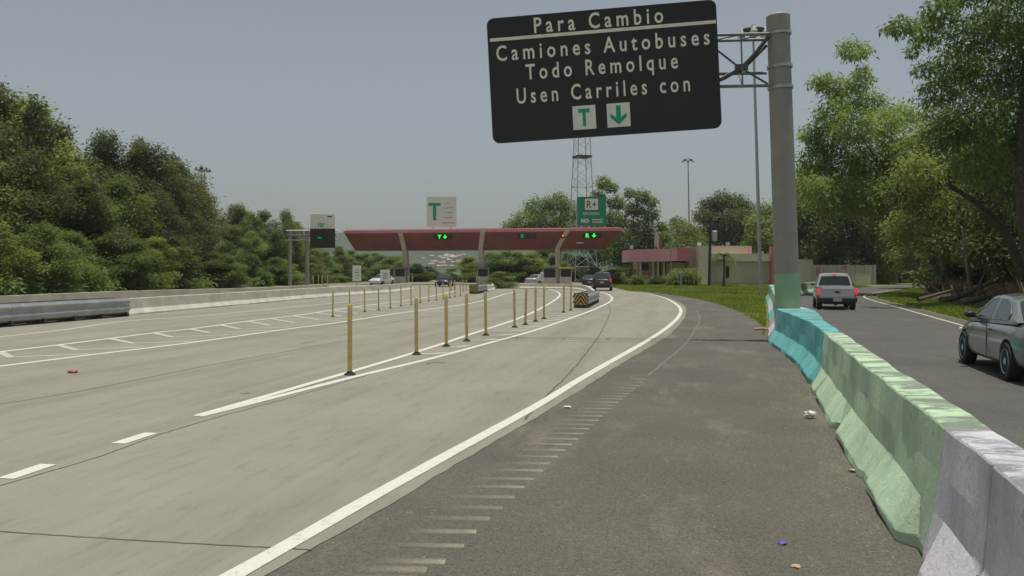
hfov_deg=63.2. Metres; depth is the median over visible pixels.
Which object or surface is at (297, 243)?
tree
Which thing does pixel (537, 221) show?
tree
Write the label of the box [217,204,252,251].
tree
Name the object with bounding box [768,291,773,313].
concrete barrier
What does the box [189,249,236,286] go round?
bush
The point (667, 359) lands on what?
shoulder scrape line
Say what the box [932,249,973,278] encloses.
bush
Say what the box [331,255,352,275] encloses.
tree
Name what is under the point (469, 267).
tree
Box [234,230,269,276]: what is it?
tree
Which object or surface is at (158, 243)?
tree
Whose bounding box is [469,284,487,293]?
crash cushion
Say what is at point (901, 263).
tree
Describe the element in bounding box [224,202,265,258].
tree
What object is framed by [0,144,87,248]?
tree
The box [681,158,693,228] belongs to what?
light mast
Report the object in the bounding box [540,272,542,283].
sign
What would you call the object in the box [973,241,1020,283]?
undergrowth
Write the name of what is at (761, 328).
wood scrap
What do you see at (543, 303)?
delineator post
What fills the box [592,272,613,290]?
suv
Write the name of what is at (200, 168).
light mast
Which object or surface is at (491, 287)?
concrete barrier
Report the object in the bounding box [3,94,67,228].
tree
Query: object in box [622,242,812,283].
toll office
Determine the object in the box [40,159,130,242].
tree
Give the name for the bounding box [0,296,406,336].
road edge marking
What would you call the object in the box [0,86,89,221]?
tree
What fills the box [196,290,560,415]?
gore line marking
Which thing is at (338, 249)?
tree
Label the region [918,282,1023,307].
earth bank terrain
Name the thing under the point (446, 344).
delineator post
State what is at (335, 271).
tree
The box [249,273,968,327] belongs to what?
ground
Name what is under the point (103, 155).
tree
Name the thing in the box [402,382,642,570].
rumble marking
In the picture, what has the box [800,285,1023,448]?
ramp road
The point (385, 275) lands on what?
sign
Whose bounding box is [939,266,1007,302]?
fallen trunk
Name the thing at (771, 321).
concrete barrier
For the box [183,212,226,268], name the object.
tree
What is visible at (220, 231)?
tree
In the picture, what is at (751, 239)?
tree
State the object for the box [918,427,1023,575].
concrete barrier
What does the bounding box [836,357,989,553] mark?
concrete barrier
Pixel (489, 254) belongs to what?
tree
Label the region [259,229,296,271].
tree
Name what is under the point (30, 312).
guardrail
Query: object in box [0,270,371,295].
undergrowth
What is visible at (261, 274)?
bush
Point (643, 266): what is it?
window
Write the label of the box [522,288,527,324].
delineator post
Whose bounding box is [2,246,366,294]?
hillside
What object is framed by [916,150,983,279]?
tree
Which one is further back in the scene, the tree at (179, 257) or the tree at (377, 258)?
the tree at (377, 258)
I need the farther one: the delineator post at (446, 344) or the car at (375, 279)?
the car at (375, 279)
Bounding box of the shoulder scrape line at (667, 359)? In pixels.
[646,310,700,376]
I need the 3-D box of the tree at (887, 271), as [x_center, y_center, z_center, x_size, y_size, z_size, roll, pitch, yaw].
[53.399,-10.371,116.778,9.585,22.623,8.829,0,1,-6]
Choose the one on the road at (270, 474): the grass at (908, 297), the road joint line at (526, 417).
the road joint line at (526, 417)
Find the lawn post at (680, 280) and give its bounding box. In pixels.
[680,273,681,288]
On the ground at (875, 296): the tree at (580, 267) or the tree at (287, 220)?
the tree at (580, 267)
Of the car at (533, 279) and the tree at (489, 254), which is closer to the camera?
the car at (533, 279)
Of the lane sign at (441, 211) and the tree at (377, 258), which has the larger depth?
the tree at (377, 258)
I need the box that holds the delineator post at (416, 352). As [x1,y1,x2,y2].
[412,297,420,354]
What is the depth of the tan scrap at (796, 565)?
5.23 m
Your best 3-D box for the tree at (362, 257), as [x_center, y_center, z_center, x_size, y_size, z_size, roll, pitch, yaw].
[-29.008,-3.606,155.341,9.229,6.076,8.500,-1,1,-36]
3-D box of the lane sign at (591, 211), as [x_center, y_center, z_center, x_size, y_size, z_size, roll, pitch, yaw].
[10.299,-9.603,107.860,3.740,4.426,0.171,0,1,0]
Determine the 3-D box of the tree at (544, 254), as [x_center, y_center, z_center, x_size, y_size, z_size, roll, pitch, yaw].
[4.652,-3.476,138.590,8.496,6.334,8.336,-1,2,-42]
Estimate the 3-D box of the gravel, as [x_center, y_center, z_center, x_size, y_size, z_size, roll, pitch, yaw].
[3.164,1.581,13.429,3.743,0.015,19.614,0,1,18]
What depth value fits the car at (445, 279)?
98.76 m
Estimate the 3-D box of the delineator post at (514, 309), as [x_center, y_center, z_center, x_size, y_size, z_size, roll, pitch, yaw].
[0.081,0.663,27.379,0.207,1.272,0.207,-1,0,10]
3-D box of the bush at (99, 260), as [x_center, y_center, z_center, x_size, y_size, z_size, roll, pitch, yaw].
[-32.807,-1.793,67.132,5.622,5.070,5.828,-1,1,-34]
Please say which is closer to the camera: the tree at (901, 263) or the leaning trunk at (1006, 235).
the leaning trunk at (1006, 235)
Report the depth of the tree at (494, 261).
130.81 m
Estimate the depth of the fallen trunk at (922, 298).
50.15 m
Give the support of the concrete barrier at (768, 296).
on the ramp road at (922, 349)
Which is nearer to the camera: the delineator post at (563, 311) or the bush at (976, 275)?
the delineator post at (563, 311)
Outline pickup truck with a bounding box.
[811,273,856,308]
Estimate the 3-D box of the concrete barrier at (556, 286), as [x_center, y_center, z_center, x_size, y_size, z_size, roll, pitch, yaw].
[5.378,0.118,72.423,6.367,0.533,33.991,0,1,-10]
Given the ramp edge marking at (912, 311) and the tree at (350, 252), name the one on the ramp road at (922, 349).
the ramp edge marking at (912, 311)
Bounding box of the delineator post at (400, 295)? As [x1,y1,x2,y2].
[400,285,401,305]
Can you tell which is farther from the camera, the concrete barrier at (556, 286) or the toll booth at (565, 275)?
the toll booth at (565, 275)
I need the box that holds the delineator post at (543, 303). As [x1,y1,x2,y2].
[541,286,546,318]
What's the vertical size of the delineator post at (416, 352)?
1.272 m
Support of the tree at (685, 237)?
on the ground at (875, 296)
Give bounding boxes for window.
[641,264,648,269]
[667,261,684,262]
[726,266,728,277]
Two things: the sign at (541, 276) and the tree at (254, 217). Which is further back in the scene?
the tree at (254, 217)
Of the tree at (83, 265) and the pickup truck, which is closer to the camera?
the pickup truck
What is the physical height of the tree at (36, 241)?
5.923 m
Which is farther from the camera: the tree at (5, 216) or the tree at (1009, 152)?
the tree at (5, 216)
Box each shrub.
[611,263,637,283]
[627,272,650,284]
[646,275,668,284]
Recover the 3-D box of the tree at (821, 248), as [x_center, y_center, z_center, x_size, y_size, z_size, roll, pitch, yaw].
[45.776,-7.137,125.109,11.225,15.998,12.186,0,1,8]
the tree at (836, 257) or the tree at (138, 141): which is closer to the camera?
the tree at (138, 141)
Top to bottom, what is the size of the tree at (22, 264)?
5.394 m
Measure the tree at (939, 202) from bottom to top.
13.816 m
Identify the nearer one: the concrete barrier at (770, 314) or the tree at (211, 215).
the concrete barrier at (770, 314)
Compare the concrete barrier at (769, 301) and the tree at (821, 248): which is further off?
the tree at (821, 248)
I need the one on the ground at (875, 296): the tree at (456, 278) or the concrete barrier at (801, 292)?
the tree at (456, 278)
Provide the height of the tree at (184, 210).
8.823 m
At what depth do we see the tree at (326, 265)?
135.87 m
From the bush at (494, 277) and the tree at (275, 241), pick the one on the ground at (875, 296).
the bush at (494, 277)
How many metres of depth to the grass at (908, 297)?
45.15 m
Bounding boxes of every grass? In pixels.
[613,284,870,338]
[877,287,981,320]
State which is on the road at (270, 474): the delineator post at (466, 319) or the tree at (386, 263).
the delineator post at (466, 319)
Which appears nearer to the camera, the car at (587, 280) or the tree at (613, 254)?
the car at (587, 280)
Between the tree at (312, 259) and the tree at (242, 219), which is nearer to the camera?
the tree at (242, 219)
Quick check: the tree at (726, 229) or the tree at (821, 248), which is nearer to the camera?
the tree at (821, 248)
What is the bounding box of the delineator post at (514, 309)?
[512,289,516,327]
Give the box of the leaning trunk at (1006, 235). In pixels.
[945,169,1023,278]
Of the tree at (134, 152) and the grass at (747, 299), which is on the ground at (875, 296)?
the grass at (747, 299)
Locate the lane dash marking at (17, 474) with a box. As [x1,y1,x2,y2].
[0,432,155,478]
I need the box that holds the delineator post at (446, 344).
[442,295,449,346]
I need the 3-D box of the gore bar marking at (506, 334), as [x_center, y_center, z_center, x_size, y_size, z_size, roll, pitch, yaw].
[0.442,1.278,28.168,1.684,0.001,19.828,0,1,12]
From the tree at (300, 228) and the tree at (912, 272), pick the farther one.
the tree at (300, 228)
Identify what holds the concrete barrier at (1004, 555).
on the road shoulder
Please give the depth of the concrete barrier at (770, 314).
32.08 m
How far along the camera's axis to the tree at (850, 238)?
120.25 m
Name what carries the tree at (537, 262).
on the ground at (875, 296)
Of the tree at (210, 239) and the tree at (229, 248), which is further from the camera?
the tree at (229, 248)
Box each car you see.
[368,274,395,284]
[435,274,453,286]
[524,274,542,283]
[581,274,593,285]
[959,293,1023,379]
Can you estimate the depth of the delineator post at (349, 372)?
14.82 m
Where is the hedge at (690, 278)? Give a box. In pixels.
[663,267,704,285]
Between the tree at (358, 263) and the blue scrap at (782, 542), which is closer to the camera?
the blue scrap at (782, 542)
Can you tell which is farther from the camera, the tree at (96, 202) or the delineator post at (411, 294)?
the tree at (96, 202)
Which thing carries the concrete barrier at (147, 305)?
on the road at (270, 474)
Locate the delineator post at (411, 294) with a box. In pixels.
[410,285,412,304]
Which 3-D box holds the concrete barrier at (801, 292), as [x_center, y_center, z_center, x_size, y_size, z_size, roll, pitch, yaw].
[19.683,0.183,60.518,1.468,0.892,12.391,1,1,28]
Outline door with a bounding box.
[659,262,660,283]
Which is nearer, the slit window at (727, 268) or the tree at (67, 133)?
the tree at (67, 133)
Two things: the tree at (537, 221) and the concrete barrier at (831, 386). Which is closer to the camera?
the concrete barrier at (831, 386)
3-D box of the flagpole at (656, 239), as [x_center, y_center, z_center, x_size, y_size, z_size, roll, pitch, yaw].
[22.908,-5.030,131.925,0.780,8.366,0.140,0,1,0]
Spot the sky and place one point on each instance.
(360, 112)
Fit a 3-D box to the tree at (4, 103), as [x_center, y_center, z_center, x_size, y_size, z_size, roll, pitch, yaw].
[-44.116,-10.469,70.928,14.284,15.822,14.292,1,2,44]
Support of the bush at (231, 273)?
on the hillside
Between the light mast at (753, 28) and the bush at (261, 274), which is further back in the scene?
the bush at (261, 274)
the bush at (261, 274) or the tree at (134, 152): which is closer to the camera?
the tree at (134, 152)
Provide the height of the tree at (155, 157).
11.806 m
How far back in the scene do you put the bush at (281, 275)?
106.93 m
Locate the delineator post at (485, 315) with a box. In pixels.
[483,291,488,335]
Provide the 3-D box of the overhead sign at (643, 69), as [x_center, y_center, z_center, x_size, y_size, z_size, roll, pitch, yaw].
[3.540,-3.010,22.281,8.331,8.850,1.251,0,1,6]
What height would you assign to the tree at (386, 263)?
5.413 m
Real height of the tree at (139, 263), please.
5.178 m
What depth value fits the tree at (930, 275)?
84.32 m
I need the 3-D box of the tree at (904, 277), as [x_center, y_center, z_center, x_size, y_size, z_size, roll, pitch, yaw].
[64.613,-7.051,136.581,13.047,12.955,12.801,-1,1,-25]
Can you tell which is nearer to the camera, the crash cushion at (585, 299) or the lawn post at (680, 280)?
the crash cushion at (585, 299)
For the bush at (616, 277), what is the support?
on the ground at (875, 296)
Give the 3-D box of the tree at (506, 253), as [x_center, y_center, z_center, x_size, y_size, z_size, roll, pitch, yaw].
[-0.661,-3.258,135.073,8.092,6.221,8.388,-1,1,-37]
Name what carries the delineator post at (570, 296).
on the road at (270, 474)
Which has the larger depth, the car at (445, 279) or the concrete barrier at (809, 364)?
the car at (445, 279)
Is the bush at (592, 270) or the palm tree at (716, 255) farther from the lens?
the bush at (592, 270)
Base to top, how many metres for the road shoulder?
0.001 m
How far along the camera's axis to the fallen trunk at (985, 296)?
43.72 m
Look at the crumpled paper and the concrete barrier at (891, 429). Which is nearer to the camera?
the concrete barrier at (891, 429)
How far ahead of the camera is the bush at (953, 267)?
58.66 m
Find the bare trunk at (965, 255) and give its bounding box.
[949,214,972,297]
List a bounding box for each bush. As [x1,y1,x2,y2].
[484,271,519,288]
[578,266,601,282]
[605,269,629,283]
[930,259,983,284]
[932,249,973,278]
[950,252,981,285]
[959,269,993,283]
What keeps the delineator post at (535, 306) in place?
on the road at (270, 474)
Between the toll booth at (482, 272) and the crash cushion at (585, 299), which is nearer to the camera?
the crash cushion at (585, 299)
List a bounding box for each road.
[0,278,686,575]
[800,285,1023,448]
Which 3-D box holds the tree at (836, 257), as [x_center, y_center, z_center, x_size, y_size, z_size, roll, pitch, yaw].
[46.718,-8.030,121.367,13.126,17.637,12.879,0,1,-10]
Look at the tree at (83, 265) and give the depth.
60.36 m
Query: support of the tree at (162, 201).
on the hillside
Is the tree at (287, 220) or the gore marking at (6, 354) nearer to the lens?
the gore marking at (6, 354)
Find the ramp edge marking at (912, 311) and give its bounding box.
[863,290,963,325]
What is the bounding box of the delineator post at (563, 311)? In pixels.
[562,284,565,312]
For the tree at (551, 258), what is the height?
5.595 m
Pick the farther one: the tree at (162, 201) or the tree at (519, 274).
the tree at (519, 274)
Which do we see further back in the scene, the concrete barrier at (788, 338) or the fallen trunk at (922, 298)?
the fallen trunk at (922, 298)
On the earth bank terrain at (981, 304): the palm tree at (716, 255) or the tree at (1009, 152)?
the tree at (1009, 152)
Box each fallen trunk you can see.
[914,276,965,301]
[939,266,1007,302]
[957,261,1023,304]
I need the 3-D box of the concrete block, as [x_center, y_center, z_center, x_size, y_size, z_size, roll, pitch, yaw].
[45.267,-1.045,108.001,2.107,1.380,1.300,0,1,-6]
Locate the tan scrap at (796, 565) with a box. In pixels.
[790,564,800,567]
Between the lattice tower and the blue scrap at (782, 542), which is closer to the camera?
the blue scrap at (782, 542)
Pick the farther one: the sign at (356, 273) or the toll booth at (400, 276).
the toll booth at (400, 276)
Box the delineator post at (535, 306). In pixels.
[533,287,537,321]
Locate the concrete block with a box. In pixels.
[851,275,869,284]
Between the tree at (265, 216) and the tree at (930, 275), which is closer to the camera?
the tree at (930, 275)
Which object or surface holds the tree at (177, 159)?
on the hillside
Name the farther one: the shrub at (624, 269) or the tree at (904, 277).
the tree at (904, 277)
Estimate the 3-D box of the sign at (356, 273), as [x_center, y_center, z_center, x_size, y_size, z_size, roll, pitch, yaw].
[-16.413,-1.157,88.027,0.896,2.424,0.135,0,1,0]
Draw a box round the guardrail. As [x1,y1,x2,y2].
[0,297,130,326]
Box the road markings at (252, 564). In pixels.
[0,291,682,575]
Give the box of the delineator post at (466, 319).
[463,293,469,341]
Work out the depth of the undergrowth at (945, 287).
50.04 m
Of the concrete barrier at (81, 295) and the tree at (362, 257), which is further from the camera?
the tree at (362, 257)
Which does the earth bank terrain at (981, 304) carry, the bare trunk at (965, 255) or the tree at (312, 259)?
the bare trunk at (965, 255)
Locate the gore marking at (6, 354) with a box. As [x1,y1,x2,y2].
[0,302,440,357]
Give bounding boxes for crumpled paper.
[804,411,816,417]
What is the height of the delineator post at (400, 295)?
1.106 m
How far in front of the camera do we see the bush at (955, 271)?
58.58 m
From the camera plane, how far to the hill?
1026.94 m
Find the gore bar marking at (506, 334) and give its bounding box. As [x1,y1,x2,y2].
[421,312,576,353]
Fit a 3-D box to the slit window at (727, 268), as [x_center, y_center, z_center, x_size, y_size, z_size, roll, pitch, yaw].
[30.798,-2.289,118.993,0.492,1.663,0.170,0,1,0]
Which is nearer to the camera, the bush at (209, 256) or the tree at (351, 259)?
the bush at (209, 256)
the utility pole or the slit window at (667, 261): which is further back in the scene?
the slit window at (667, 261)
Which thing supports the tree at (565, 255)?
on the ground at (875, 296)
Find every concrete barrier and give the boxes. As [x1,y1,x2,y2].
[0,284,328,302]
[129,283,413,314]
[487,283,494,290]
[506,284,594,290]
[766,283,804,296]
[766,286,773,300]
[767,288,773,306]
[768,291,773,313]
[768,295,774,320]
[768,307,806,339]
[768,309,824,365]
[769,311,774,326]
[798,322,840,383]
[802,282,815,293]
[811,332,879,428]
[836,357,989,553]
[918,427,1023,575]
[981,464,1023,575]
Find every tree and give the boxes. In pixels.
[0,75,64,240]
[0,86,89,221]
[0,129,47,213]
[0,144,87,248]
[0,159,40,276]
[0,220,87,293]
[0,221,50,294]
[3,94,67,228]
[11,116,110,236]
[39,176,143,268]
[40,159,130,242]
[44,228,115,291]
[77,169,170,272]
[79,127,153,215]
[81,128,139,217]
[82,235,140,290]
[97,235,172,290]
[103,141,171,221]
[109,142,194,237]
[117,131,167,211]
[126,189,206,271]
[129,235,183,289]
[156,235,205,288]
[158,159,230,251]
[158,193,211,267]
[164,152,208,252]
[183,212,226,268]
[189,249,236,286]
[195,181,236,253]
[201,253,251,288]
[216,224,258,276]
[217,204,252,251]
[221,209,270,264]
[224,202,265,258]
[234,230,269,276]
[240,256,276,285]
[256,208,281,265]
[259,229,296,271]
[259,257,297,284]
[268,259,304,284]
[270,208,304,275]
[286,236,304,270]
[290,221,309,264]
[297,241,325,276]
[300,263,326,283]
[309,264,336,278]
[316,250,344,270]
[323,268,349,282]
[328,245,348,262]
[329,255,370,279]
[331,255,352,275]
[338,270,361,279]
[341,257,367,277]
[345,249,357,259]
[350,252,375,269]
[357,261,375,274]
[358,252,371,264]
[364,257,411,279]
[365,254,388,270]
[384,261,425,281]
[393,263,434,281]
[424,266,439,280]
[430,271,446,279]
[444,263,472,281]
[452,256,478,282]
[473,253,519,282]
[476,251,494,278]
[495,250,536,282]
[496,250,524,280]
[500,188,585,255]
[510,251,549,282]
[534,250,551,272]
[540,253,573,279]
[554,252,579,281]
[566,255,597,281]
[577,174,674,269]
[663,214,711,248]
[691,188,756,252]
[712,252,737,285]
[740,198,772,253]
[762,154,854,267]
[794,33,953,277]
[798,173,869,264]
[799,205,847,264]
[823,164,897,283]
[844,158,896,283]
[858,135,908,284]
[860,249,914,282]
[870,191,944,287]
[875,101,1015,286]
[876,0,1023,265]
[897,245,927,282]
[912,158,959,281]
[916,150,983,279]
[947,170,1020,282]
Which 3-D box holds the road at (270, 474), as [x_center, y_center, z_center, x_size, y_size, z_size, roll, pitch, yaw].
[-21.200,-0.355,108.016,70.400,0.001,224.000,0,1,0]
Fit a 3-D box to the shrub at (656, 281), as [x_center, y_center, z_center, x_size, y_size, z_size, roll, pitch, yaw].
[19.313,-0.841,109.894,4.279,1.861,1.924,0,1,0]
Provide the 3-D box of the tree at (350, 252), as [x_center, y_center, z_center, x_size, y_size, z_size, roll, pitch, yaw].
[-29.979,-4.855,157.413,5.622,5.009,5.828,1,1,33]
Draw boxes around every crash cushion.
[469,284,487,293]
[573,290,599,307]
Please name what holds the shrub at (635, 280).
on the ground at (875, 296)
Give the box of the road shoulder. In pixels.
[265,293,922,575]
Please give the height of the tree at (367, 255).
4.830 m
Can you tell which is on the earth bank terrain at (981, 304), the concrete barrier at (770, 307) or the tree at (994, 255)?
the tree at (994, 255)
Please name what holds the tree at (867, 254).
on the ground at (875, 296)
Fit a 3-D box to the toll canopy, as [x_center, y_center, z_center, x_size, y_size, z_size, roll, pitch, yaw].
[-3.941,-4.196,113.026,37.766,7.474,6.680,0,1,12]
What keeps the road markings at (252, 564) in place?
on the road at (270, 474)
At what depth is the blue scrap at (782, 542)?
5.67 m
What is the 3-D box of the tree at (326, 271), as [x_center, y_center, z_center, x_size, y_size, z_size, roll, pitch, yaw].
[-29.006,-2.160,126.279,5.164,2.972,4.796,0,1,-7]
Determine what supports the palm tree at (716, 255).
on the ground at (875, 296)
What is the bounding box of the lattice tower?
[567,137,596,281]
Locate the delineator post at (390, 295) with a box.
[389,286,390,307]
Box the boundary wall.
[811,265,875,284]
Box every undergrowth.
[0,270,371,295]
[925,275,1023,299]
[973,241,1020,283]
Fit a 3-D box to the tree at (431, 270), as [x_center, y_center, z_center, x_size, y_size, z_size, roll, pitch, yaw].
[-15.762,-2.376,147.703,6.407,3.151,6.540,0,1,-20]
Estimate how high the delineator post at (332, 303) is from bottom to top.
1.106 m
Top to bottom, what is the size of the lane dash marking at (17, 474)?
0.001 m
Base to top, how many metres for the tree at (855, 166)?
20.434 m
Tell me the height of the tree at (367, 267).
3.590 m
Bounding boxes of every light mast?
[194,165,208,173]
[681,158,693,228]
[737,24,765,292]
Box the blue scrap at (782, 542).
[777,540,786,544]
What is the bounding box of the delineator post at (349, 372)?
[344,304,355,375]
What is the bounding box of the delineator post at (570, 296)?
[569,283,571,309]
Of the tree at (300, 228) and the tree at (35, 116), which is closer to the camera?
the tree at (35, 116)
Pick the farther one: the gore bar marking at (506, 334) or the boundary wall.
the boundary wall
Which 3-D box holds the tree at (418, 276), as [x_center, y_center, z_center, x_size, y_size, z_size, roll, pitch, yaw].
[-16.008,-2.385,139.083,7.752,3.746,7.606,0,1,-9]
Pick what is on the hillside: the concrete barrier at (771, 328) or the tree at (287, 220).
the tree at (287, 220)
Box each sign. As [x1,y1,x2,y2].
[286,214,337,285]
[353,266,360,280]
[380,270,389,283]
[427,197,456,228]
[487,0,800,321]
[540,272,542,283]
[577,197,605,226]
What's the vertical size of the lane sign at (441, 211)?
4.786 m
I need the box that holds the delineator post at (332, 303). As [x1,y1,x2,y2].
[331,290,334,316]
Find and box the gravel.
[287,339,909,575]
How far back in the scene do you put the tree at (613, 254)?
140.51 m
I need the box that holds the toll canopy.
[344,227,624,283]
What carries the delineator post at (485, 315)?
on the road at (270, 474)
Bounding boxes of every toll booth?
[393,267,408,283]
[476,267,490,284]
[541,267,557,283]
[558,267,572,283]
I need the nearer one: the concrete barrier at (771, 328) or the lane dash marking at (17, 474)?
the lane dash marking at (17, 474)
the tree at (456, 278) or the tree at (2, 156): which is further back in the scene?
the tree at (456, 278)
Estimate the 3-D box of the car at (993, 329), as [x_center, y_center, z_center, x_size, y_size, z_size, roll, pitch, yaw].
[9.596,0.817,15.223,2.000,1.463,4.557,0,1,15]
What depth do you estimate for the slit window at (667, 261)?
121.04 m
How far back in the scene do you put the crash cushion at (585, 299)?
41.78 m
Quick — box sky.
[0,0,1023,241]
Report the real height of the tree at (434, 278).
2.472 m
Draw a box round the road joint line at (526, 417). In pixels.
[0,307,610,549]
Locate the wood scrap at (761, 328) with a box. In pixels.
[754,327,767,329]
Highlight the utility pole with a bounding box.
[703,218,717,284]
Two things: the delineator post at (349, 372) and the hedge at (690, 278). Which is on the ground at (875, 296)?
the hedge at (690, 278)
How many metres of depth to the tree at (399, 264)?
141.90 m
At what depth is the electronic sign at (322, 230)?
91.77 m
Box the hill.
[213,232,845,272]
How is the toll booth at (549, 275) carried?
on the road at (270, 474)
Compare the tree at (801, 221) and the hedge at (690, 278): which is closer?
the hedge at (690, 278)
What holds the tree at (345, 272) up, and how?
on the hillside
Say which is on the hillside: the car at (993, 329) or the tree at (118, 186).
the tree at (118, 186)

